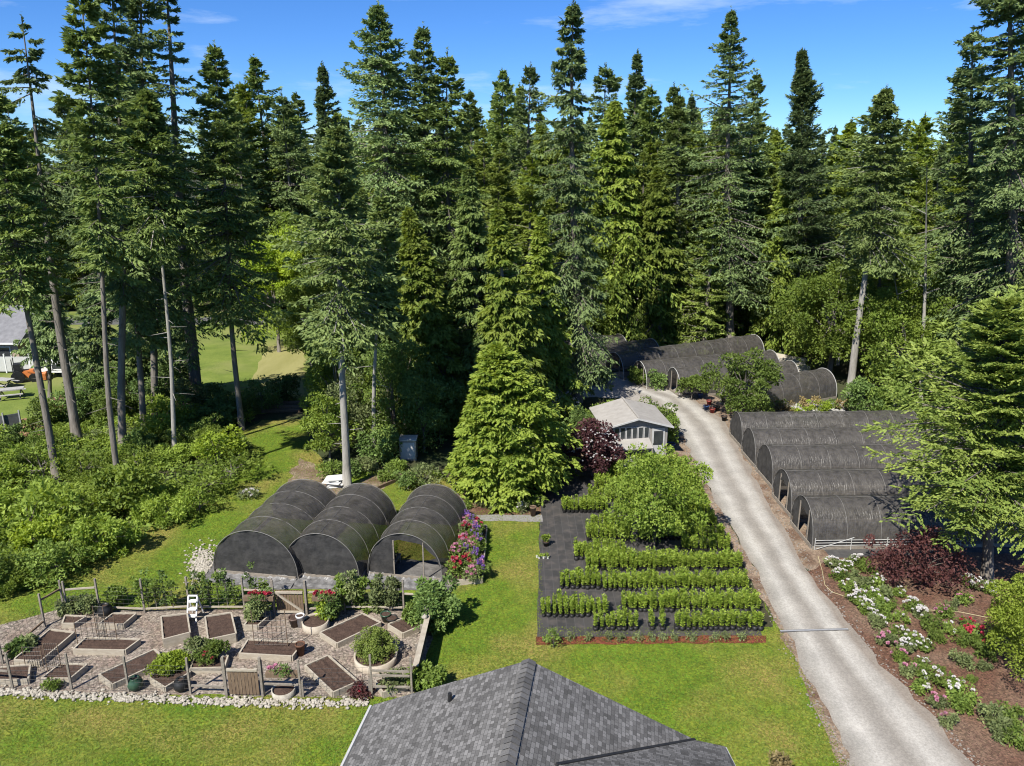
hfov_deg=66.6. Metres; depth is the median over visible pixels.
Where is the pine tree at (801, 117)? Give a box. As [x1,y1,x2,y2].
[744,47,861,352]
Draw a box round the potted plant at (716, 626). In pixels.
[714,611,719,629]
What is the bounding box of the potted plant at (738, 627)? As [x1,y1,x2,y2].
[736,612,742,630]
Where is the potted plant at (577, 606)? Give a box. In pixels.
[575,603,579,616]
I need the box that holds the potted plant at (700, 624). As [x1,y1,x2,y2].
[698,615,703,630]
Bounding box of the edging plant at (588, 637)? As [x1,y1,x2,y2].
[583,631,592,641]
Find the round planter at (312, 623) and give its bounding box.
[302,613,328,633]
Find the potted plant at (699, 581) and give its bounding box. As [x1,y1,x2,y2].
[696,575,702,590]
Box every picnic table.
[0,377,19,387]
[0,386,25,400]
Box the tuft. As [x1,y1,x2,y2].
[39,677,63,691]
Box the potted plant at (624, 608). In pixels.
[621,605,627,624]
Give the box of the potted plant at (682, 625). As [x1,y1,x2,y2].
[679,610,687,630]
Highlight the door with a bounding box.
[651,428,664,454]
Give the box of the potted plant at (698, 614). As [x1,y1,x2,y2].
[696,609,700,626]
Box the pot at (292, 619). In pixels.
[288,613,297,627]
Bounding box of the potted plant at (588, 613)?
[586,599,590,616]
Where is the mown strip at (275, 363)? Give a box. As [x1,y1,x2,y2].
[251,345,306,395]
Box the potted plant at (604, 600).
[602,598,609,617]
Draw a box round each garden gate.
[221,656,263,696]
[270,580,307,614]
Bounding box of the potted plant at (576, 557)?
[574,542,579,560]
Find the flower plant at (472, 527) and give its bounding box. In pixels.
[467,520,483,533]
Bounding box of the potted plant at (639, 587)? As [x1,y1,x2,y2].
[637,576,642,591]
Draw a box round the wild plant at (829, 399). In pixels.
[822,398,841,408]
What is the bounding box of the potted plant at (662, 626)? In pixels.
[660,613,665,630]
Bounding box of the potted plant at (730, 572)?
[728,568,732,581]
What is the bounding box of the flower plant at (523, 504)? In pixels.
[516,500,529,514]
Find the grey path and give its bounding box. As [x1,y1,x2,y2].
[476,514,542,521]
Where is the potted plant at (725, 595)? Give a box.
[722,592,726,607]
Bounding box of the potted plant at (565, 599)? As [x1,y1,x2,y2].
[563,596,568,612]
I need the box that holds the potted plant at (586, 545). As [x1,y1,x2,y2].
[583,541,589,559]
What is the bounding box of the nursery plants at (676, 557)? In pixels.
[561,451,743,567]
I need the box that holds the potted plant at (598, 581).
[595,574,601,589]
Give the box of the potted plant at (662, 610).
[658,607,664,626]
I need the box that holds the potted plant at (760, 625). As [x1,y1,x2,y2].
[758,611,764,630]
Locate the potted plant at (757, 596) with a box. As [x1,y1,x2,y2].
[754,591,760,608]
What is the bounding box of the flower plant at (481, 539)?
[468,532,486,553]
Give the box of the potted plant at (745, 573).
[743,568,747,586]
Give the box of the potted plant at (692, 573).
[690,572,693,587]
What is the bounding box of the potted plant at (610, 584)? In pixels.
[608,575,612,590]
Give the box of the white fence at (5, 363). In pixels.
[0,354,42,372]
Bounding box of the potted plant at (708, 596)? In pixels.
[706,589,712,608]
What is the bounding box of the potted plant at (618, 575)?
[616,573,620,587]
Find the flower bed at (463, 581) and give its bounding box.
[448,525,487,585]
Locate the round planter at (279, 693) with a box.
[271,680,295,700]
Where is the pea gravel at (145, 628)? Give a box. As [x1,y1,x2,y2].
[0,608,432,697]
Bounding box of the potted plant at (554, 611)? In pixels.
[553,604,556,617]
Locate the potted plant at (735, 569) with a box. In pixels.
[732,566,739,582]
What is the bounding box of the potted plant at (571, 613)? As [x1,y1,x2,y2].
[570,600,574,617]
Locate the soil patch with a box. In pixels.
[360,471,401,489]
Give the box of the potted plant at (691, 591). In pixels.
[689,586,694,604]
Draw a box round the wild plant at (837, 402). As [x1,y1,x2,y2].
[833,398,843,408]
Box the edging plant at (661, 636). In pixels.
[658,631,667,641]
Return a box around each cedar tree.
[0,164,29,303]
[50,126,75,281]
[55,126,91,301]
[62,123,113,306]
[276,162,313,301]
[328,184,408,425]
[340,130,373,219]
[363,117,391,191]
[368,167,397,287]
[395,206,469,434]
[399,175,444,304]
[439,164,496,401]
[443,340,583,514]
[462,204,556,437]
[506,82,531,200]
[515,122,567,286]
[516,214,590,421]
[530,113,566,256]
[565,118,589,255]
[577,97,690,344]
[620,165,693,346]
[674,192,743,342]
[691,107,703,133]
[708,112,731,246]
[744,181,834,357]
[757,127,788,223]
[765,128,780,179]
[806,117,857,315]
[865,174,935,360]
[878,142,900,193]
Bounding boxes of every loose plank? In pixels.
[322,480,341,484]
[323,476,339,481]
[326,484,341,487]
[328,474,342,480]
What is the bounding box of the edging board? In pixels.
[376,477,399,488]
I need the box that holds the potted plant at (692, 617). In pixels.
[690,609,695,626]
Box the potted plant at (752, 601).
[749,592,756,611]
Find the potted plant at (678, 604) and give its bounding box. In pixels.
[676,597,679,611]
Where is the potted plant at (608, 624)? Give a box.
[606,614,610,629]
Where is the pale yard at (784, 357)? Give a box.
[776,353,809,371]
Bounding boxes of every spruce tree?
[10,270,90,397]
[56,119,114,311]
[63,274,116,418]
[87,301,160,412]
[144,293,200,402]
[154,151,196,279]
[159,151,180,288]
[169,142,209,274]
[216,164,235,271]
[264,122,411,487]
[301,61,346,300]
[307,102,328,214]
[510,0,619,403]
[556,117,569,155]
[584,115,594,160]
[611,49,647,262]
[686,94,701,145]
[702,131,709,152]
[814,132,827,183]
[827,126,841,153]
[859,120,868,174]
[919,140,946,236]
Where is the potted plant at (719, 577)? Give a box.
[715,573,721,589]
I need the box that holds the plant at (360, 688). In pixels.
[346,675,375,701]
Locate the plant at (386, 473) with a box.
[375,462,398,482]
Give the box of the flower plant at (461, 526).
[458,521,477,534]
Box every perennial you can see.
[822,555,842,568]
[828,566,849,581]
[837,578,859,593]
[838,557,854,570]
[844,567,860,582]
[844,589,867,605]
[849,553,867,568]
[852,574,875,588]
[855,597,881,615]
[857,559,878,573]
[860,584,882,600]
[867,611,887,630]
[868,596,893,612]
[869,571,886,587]
[874,629,899,647]
[877,583,893,600]
[879,608,896,622]
[886,596,899,610]
[888,623,909,639]
[890,645,911,663]
[891,585,907,598]
[892,609,911,624]
[895,636,917,654]
[898,662,921,679]
[899,595,923,612]
[901,630,924,646]
[909,678,933,695]
[911,604,931,619]
[911,635,935,653]
[912,655,932,667]
[915,663,946,689]
[918,612,944,630]
[924,691,951,709]
[925,628,948,643]
[933,603,956,619]
[934,664,946,673]
[937,711,959,729]
[942,619,963,636]
[942,670,966,692]
[943,598,959,610]
[945,679,981,705]
[947,648,975,672]
[947,693,976,716]
[950,629,977,648]
[954,590,974,605]
[957,615,978,630]
[960,572,977,589]
[964,673,978,683]
[965,623,996,643]
[967,576,987,591]
[969,633,999,662]
[975,701,1013,727]
[976,659,993,671]
[981,579,1000,595]
[984,716,1023,746]
[996,700,1023,727]
[1001,720,1023,750]
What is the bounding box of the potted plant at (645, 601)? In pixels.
[643,596,648,611]
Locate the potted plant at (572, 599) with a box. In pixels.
[569,595,573,613]
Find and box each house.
[0,305,73,356]
[213,479,335,579]
[290,483,396,579]
[340,658,735,765]
[367,484,466,580]
[547,334,626,354]
[560,338,658,373]
[605,334,764,379]
[631,350,779,388]
[665,360,798,396]
[720,368,836,411]
[729,410,916,447]
[741,426,943,467]
[755,442,963,487]
[772,467,1010,516]
[790,494,1023,549]
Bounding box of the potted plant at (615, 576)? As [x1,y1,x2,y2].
[612,569,617,587]
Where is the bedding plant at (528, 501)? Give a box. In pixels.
[524,497,533,507]
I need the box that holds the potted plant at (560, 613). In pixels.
[558,603,562,617]
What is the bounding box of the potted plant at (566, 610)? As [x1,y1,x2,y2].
[564,602,568,617]
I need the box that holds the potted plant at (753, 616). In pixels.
[750,606,756,626]
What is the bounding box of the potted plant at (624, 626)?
[621,611,626,630]
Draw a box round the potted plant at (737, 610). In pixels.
[734,609,739,626]
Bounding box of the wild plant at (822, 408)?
[813,400,828,410]
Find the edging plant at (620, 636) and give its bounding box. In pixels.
[616,633,625,643]
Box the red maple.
[862,525,983,593]
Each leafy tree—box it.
[693,346,785,413]
[766,259,889,373]
[843,286,967,386]
[874,230,945,296]
[887,248,1005,372]
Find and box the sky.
[0,0,1023,164]
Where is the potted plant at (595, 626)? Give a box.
[593,613,598,630]
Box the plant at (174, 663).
[142,650,191,676]
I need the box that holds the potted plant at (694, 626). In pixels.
[692,615,697,630]
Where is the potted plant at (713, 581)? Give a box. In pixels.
[710,574,715,589]
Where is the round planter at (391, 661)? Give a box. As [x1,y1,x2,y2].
[354,643,396,673]
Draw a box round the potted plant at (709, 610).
[706,606,712,625]
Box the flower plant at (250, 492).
[237,486,260,500]
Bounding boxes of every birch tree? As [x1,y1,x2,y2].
[233,224,309,351]
[258,209,325,313]
[263,268,336,365]
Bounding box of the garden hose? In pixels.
[818,557,983,616]
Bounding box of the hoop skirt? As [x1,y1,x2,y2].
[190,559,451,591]
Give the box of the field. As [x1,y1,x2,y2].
[0,312,331,428]
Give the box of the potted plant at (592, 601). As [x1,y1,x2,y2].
[590,598,595,613]
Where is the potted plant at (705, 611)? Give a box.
[702,608,707,625]
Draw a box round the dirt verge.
[692,395,830,569]
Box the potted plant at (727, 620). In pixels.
[725,614,731,630]
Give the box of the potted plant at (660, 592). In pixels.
[657,588,662,604]
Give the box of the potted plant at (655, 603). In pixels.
[653,599,657,611]
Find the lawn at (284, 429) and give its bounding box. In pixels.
[0,419,838,765]
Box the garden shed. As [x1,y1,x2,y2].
[589,397,673,469]
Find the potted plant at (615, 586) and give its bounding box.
[613,580,616,590]
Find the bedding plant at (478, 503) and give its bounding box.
[472,500,487,508]
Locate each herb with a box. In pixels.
[182,635,209,660]
[203,638,230,661]
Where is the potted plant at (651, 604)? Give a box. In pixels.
[649,593,654,612]
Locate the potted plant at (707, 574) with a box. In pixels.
[704,570,710,587]
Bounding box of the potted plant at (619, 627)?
[616,610,621,630]
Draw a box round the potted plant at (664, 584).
[662,577,666,591]
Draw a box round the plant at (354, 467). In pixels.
[336,457,362,476]
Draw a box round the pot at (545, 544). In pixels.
[543,540,549,546]
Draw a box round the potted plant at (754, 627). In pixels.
[752,611,759,630]
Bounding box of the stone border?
[0,684,368,709]
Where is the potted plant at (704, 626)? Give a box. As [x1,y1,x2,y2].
[702,615,708,630]
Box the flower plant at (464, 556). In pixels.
[460,552,476,567]
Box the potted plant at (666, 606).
[664,591,669,612]
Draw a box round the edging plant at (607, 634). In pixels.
[603,630,612,641]
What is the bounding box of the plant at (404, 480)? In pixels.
[391,469,426,490]
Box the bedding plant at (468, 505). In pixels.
[463,497,471,508]
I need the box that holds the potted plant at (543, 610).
[542,603,545,616]
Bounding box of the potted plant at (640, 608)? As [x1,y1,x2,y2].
[638,593,643,611]
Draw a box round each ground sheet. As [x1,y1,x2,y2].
[209,569,296,588]
[281,573,346,589]
[367,571,440,588]
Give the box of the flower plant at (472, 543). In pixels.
[465,535,480,551]
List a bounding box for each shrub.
[1,636,33,658]
[14,632,39,648]
[54,592,89,617]
[75,594,100,614]
[102,584,129,606]
[298,335,372,436]
[299,390,361,460]
[300,328,360,391]
[313,589,344,618]
[314,599,338,621]
[323,366,389,454]
[331,572,349,607]
[338,569,365,605]
[347,342,438,450]
[352,575,374,614]
[353,314,447,426]
[354,421,402,465]
[367,573,389,613]
[377,666,406,693]
[384,574,404,606]
[401,600,419,623]
[405,659,447,690]
[406,574,462,635]
[411,373,469,439]
[544,451,573,480]
[561,409,588,434]
[561,417,626,475]
[587,365,614,385]
[627,366,646,384]
[645,368,667,390]
[675,374,710,399]
[983,572,1023,681]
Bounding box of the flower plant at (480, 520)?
[475,517,484,531]
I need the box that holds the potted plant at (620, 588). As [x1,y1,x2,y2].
[618,573,622,591]
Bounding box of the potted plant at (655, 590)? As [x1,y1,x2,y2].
[652,586,657,601]
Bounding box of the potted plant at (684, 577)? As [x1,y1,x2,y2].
[681,573,687,587]
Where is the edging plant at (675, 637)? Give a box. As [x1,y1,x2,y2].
[670,630,679,641]
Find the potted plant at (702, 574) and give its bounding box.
[700,570,705,587]
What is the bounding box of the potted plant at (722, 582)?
[721,577,725,590]
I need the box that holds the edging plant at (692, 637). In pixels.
[686,632,696,641]
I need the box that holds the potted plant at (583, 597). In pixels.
[580,596,585,612]
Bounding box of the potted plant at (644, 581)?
[642,573,647,590]
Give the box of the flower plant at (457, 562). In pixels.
[444,555,465,578]
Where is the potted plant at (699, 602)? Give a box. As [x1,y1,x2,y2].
[696,595,701,610]
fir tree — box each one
[0,14,82,448]
[0,91,78,481]
[0,94,64,277]
[27,134,56,237]
[28,104,111,292]
[48,0,150,497]
[55,0,177,445]
[76,74,213,426]
[90,84,212,446]
[99,0,215,415]
[128,0,229,395]
[156,40,301,429]
[197,138,217,254]
[198,109,280,307]
[198,137,258,251]
[239,53,309,302]
[256,91,314,304]
[265,112,317,296]
[289,1,450,397]
[290,92,316,170]
[345,189,411,447]
[351,118,371,190]
[357,21,473,335]
[399,46,524,368]
[454,89,493,224]
[457,107,486,164]
[470,69,529,267]
[482,111,523,215]
[492,62,565,255]
[552,119,560,144]
[568,62,654,258]
[617,85,682,255]
[625,95,659,159]
[629,81,689,252]
[644,91,731,337]
[667,5,801,337]
[687,103,709,144]
[721,72,778,332]
[736,117,781,235]
[763,128,775,161]
[780,124,792,164]
[828,85,942,387]
[884,128,903,152]
[890,96,1023,317]
[895,25,1023,392]
[900,118,913,151]
[917,0,1023,355]
[923,121,935,164]
[924,93,984,222]
[936,132,951,144]
[938,78,1023,296]
[1016,271,1023,288]
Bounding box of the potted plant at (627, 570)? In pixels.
[626,566,630,584]
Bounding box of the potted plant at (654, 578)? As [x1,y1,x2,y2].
[651,574,657,590]
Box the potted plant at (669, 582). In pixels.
[666,575,671,590]
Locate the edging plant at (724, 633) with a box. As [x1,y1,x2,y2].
[720,630,730,640]
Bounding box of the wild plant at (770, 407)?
[767,399,774,411]
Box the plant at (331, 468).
[315,458,341,478]
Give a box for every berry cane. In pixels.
[130,575,144,606]
[136,567,152,606]
[146,577,160,606]
[156,570,169,605]
[162,579,178,608]
[185,570,199,605]
[195,571,207,605]
[199,578,213,605]
[210,570,223,605]
[217,568,233,605]
[225,579,241,605]
[241,561,257,594]
[254,578,269,601]
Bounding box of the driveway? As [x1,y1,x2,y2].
[628,385,974,765]
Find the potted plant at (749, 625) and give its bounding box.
[747,614,751,630]
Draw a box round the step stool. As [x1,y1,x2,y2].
[187,595,203,622]
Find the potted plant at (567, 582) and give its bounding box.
[565,574,569,588]
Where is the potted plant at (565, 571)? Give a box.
[564,569,569,585]
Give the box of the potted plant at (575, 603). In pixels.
[573,597,577,612]
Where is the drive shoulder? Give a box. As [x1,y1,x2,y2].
[675,430,849,765]
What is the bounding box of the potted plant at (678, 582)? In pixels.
[676,573,681,590]
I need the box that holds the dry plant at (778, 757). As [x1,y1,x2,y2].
[767,749,792,765]
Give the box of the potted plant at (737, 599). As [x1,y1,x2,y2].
[734,594,740,611]
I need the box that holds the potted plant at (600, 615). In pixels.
[598,609,603,626]
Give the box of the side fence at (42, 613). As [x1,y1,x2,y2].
[0,580,63,663]
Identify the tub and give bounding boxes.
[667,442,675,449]
[721,415,727,420]
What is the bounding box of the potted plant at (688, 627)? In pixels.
[686,615,691,630]
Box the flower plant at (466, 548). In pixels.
[460,543,472,557]
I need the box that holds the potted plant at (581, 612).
[579,599,585,617]
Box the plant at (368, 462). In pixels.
[354,454,379,475]
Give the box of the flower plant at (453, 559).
[446,555,464,569]
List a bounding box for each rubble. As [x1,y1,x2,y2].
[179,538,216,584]
[761,402,849,411]
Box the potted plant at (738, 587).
[736,572,742,590]
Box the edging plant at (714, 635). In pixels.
[709,632,720,641]
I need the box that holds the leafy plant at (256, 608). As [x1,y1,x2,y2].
[242,598,269,622]
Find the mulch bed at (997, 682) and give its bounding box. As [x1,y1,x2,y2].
[808,552,1023,765]
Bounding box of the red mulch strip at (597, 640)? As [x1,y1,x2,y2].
[536,635,765,644]
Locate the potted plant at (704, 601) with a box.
[701,596,705,611]
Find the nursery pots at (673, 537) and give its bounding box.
[561,463,741,570]
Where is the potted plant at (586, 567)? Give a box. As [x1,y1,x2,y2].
[584,566,589,584]
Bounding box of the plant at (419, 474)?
[405,461,444,487]
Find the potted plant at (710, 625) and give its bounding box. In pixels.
[708,611,714,630]
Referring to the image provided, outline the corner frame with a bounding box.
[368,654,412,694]
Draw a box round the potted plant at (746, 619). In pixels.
[744,611,750,626]
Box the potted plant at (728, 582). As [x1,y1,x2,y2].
[725,575,730,590]
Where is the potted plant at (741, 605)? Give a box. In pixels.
[739,598,744,611]
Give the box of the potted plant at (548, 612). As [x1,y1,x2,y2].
[545,597,550,616]
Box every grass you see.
[288,458,342,494]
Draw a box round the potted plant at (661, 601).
[658,595,665,612]
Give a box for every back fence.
[61,576,272,613]
[305,579,428,613]
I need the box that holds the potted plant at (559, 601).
[557,596,562,613]
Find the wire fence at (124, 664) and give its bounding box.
[0,653,224,693]
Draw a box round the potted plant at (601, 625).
[600,616,604,630]
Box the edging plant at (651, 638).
[646,632,655,640]
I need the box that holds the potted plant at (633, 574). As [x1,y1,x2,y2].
[631,572,636,587]
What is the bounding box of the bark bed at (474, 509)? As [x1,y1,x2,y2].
[458,493,540,514]
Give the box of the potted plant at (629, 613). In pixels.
[627,610,631,625]
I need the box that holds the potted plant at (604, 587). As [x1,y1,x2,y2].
[603,577,606,591]
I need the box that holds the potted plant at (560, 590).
[555,588,562,608]
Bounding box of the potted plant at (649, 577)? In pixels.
[646,568,650,586]
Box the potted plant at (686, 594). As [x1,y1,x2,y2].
[683,590,688,606]
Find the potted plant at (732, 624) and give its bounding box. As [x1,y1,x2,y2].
[730,609,736,629]
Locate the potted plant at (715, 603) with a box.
[712,595,718,611]
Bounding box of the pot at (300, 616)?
[295,612,304,627]
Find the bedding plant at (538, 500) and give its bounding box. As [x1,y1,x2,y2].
[531,496,542,506]
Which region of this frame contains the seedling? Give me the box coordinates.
[541,534,550,541]
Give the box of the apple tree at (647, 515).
[604,442,713,546]
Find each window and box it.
[0,346,11,356]
[614,427,619,439]
[620,427,625,438]
[626,427,631,438]
[632,427,637,438]
[638,427,643,437]
[644,426,649,437]
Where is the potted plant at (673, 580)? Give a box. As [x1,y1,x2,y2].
[671,575,676,589]
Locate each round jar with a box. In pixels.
[97,602,112,617]
[127,675,142,690]
[173,676,188,691]
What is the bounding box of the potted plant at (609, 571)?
[606,566,611,583]
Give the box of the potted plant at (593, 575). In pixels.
[590,572,595,588]
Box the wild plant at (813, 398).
[810,395,821,409]
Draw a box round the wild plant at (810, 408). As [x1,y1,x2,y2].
[802,399,814,410]
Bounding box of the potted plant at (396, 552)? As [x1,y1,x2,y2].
[394,541,398,555]
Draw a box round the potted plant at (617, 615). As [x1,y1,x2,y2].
[615,605,621,625]
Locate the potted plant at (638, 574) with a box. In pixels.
[636,572,640,588]
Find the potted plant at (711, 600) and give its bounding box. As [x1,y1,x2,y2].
[707,595,713,609]
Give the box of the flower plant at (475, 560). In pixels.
[472,559,487,573]
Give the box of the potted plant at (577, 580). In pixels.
[575,574,579,588]
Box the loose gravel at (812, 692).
[619,388,984,765]
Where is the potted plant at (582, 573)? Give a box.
[579,571,584,585]
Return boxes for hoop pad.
[786,432,1023,557]
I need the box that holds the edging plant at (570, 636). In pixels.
[565,631,574,641]
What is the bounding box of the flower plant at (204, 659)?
[192,648,215,665]
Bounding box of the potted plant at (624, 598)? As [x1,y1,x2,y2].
[621,595,626,609]
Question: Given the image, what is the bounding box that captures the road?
[68,317,369,324]
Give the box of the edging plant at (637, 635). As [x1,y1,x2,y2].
[632,631,645,641]
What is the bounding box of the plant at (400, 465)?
[386,457,408,471]
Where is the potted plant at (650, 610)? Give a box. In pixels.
[647,608,653,626]
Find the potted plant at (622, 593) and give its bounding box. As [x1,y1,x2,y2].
[620,590,626,607]
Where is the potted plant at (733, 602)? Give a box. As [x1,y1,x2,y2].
[732,593,736,608]
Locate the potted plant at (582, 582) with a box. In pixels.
[581,576,585,588]
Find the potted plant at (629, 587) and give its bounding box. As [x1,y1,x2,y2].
[627,576,632,590]
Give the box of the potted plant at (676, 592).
[674,590,680,608]
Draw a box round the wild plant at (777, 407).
[770,401,785,411]
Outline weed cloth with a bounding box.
[537,469,761,636]
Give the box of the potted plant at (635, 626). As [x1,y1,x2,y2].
[633,609,637,630]
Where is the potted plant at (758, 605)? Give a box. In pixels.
[756,598,761,611]
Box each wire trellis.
[21,647,43,667]
[42,643,61,671]
[72,616,117,643]
[92,606,107,636]
[250,610,287,645]
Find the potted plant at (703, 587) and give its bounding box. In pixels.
[702,577,706,590]
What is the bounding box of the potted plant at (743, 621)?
[741,611,746,629]
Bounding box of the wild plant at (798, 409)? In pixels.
[791,403,801,411]
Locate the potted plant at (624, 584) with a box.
[622,578,625,590]
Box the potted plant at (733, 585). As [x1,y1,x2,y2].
[731,574,736,590]
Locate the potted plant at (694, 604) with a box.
[692,598,695,612]
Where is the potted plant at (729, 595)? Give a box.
[727,588,732,608]
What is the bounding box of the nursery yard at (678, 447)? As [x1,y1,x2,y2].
[540,440,694,482]
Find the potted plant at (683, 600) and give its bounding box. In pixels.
[680,592,686,610]
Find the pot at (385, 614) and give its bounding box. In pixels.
[380,610,390,622]
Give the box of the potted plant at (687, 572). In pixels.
[686,571,690,586]
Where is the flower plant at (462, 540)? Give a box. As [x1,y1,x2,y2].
[458,536,468,545]
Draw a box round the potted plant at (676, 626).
[674,610,680,630]
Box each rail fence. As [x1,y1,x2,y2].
[260,659,301,697]
[301,667,370,697]
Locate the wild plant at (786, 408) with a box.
[782,400,795,410]
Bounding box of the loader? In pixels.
[10,358,46,383]
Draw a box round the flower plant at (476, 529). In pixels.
[468,521,483,537]
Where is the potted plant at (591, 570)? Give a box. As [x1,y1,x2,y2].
[589,565,593,581]
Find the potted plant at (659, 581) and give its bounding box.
[657,575,661,590]
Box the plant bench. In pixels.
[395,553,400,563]
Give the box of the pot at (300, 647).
[295,641,304,656]
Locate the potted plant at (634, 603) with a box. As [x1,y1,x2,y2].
[633,596,637,611]
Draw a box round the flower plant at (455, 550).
[448,542,465,559]
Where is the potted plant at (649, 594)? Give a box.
[647,591,653,608]
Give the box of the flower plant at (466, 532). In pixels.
[460,529,470,540]
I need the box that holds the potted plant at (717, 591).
[714,586,719,599]
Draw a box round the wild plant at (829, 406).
[821,401,832,410]
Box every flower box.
[243,586,274,603]
[265,662,297,679]
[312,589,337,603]
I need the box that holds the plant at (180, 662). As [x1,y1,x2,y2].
[160,649,190,670]
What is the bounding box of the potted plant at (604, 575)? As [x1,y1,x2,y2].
[602,572,606,587]
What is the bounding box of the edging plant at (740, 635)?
[737,631,746,640]
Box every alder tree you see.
[557,249,630,334]
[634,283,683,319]
[683,247,723,313]
[709,269,749,326]
[740,249,818,338]
[849,215,936,295]
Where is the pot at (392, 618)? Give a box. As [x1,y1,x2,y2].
[386,614,397,622]
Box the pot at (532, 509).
[530,505,535,516]
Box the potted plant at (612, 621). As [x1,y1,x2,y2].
[610,612,615,630]
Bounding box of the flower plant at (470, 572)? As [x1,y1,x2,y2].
[461,564,479,581]
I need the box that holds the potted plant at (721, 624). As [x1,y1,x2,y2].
[719,608,725,630]
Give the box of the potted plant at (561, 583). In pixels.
[560,576,563,588]
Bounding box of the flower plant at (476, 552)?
[464,546,485,565]
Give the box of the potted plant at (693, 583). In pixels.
[691,575,696,590]
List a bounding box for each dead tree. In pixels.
[831,241,857,364]
[893,268,919,395]
[906,166,947,397]
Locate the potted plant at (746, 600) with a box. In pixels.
[743,591,750,611]
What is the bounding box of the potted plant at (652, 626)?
[650,613,654,629]
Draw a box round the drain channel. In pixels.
[779,628,848,632]
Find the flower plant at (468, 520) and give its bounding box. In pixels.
[465,513,476,529]
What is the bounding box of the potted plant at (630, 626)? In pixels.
[628,614,633,630]
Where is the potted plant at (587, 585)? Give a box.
[584,572,590,589]
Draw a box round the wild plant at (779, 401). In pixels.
[773,399,788,410]
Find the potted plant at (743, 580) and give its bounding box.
[740,575,745,590]
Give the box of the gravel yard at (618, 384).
[567,371,679,414]
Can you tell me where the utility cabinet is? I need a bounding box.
[399,435,417,459]
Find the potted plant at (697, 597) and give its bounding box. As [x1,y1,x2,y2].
[695,592,699,607]
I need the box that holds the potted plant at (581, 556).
[579,543,583,559]
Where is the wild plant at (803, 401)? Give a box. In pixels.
[799,395,810,407]
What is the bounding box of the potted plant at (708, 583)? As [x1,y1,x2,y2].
[706,578,710,591]
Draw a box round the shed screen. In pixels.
[0,410,23,436]
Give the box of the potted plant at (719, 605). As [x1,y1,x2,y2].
[717,595,722,611]
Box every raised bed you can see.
[0,663,31,685]
[14,629,74,665]
[40,663,87,683]
[61,614,86,627]
[73,637,140,655]
[98,612,136,628]
[98,649,160,689]
[148,667,190,692]
[160,613,190,647]
[189,654,228,673]
[204,612,237,643]
[238,639,297,661]
[243,616,268,629]
[304,655,358,697]
[319,613,381,647]
[374,673,408,697]
[387,616,419,637]
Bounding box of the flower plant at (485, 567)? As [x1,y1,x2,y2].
[467,558,491,579]
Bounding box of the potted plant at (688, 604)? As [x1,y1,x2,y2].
[686,599,689,611]
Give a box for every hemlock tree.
[0,135,80,309]
[29,130,61,257]
[45,111,73,247]
[190,128,243,300]
[192,122,214,254]
[208,78,297,312]
[214,97,272,227]
[224,84,263,210]
[229,81,266,222]
[271,105,312,179]
[294,174,373,369]
[295,156,336,307]
[304,108,361,303]
[349,129,400,270]
[360,143,368,188]
[394,154,422,227]
[422,168,459,295]
[432,139,487,224]
[444,146,489,342]
[472,139,490,228]
[474,127,495,269]
[480,139,527,288]
[484,150,534,289]
[486,107,523,218]
[489,174,525,267]
[502,151,570,341]
[504,165,520,269]
[522,138,586,269]
[525,150,590,339]
[560,160,619,336]
[562,133,585,256]
[600,149,653,340]
[613,137,662,282]
[640,138,682,261]
[646,167,675,219]
[651,189,736,344]
[652,155,720,237]
[653,103,675,153]
[672,152,717,342]
[674,127,723,237]
[688,171,723,321]
[694,168,723,322]
[706,111,725,164]
[715,137,755,238]
[715,144,734,230]
[721,150,767,326]
[722,166,778,339]
[725,151,775,336]
[735,135,766,244]
[753,131,816,250]
[753,131,822,244]
[796,186,815,242]
[802,185,848,332]
[804,184,825,273]
[811,145,872,319]
[811,150,859,323]
[841,151,900,313]
[851,194,929,369]
[855,284,1023,580]
[878,124,944,249]
[885,150,918,255]
[900,111,953,220]
[905,158,935,232]
[910,151,986,369]
[934,159,965,272]
[950,130,987,191]
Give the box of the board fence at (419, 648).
[412,592,434,690]
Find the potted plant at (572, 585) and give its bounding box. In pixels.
[570,571,575,588]
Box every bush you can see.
[0,423,25,445]
[0,424,12,448]
[0,433,16,448]
[0,438,77,486]
[0,447,45,476]
[0,450,21,487]
[0,474,82,552]
[0,477,28,500]
[0,480,74,519]
[0,533,17,558]
[0,540,26,587]
[0,544,32,569]
[0,560,35,597]
[4,513,69,554]
[13,523,102,591]
[19,394,65,437]
[20,427,76,451]
[25,475,71,492]
[28,484,116,537]
[30,445,64,467]
[43,422,86,444]
[44,448,122,479]
[47,390,90,421]
[47,439,109,480]
[57,511,144,560]
[59,426,109,450]
[61,371,106,415]
[61,473,112,510]
[64,510,100,541]
[67,470,97,487]
[82,451,130,472]
[83,452,159,519]
[88,388,132,421]
[91,360,150,410]
[91,421,144,445]
[91,439,131,457]
[108,428,149,446]
[108,442,160,465]
[114,393,196,435]
[118,426,163,455]
[124,493,166,523]
[125,375,169,415]
[133,476,164,491]
[133,481,187,505]
[139,485,204,526]
[142,442,193,470]
[143,421,193,447]
[146,362,190,401]
[159,418,198,431]
[164,378,209,413]
[164,412,227,449]
[165,457,238,499]
[172,440,196,458]
[176,403,244,428]
[178,488,226,517]
[184,381,234,404]
[189,424,247,467]
[190,400,225,421]
[194,425,227,459]
[196,444,271,485]
[206,389,253,417]
[225,452,249,470]
[235,435,251,454]
[241,375,283,409]
[264,373,300,401]
[349,625,399,664]
[545,391,578,414]
[568,414,594,432]
[570,404,591,424]
[584,403,599,416]
[639,395,658,406]
[656,402,679,432]
[666,412,680,442]
[840,375,888,410]
[865,380,928,422]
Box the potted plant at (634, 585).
[633,579,636,591]
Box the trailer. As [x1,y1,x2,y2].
[41,357,80,377]
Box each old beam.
[261,409,300,412]
[267,401,302,404]
[269,405,307,408]

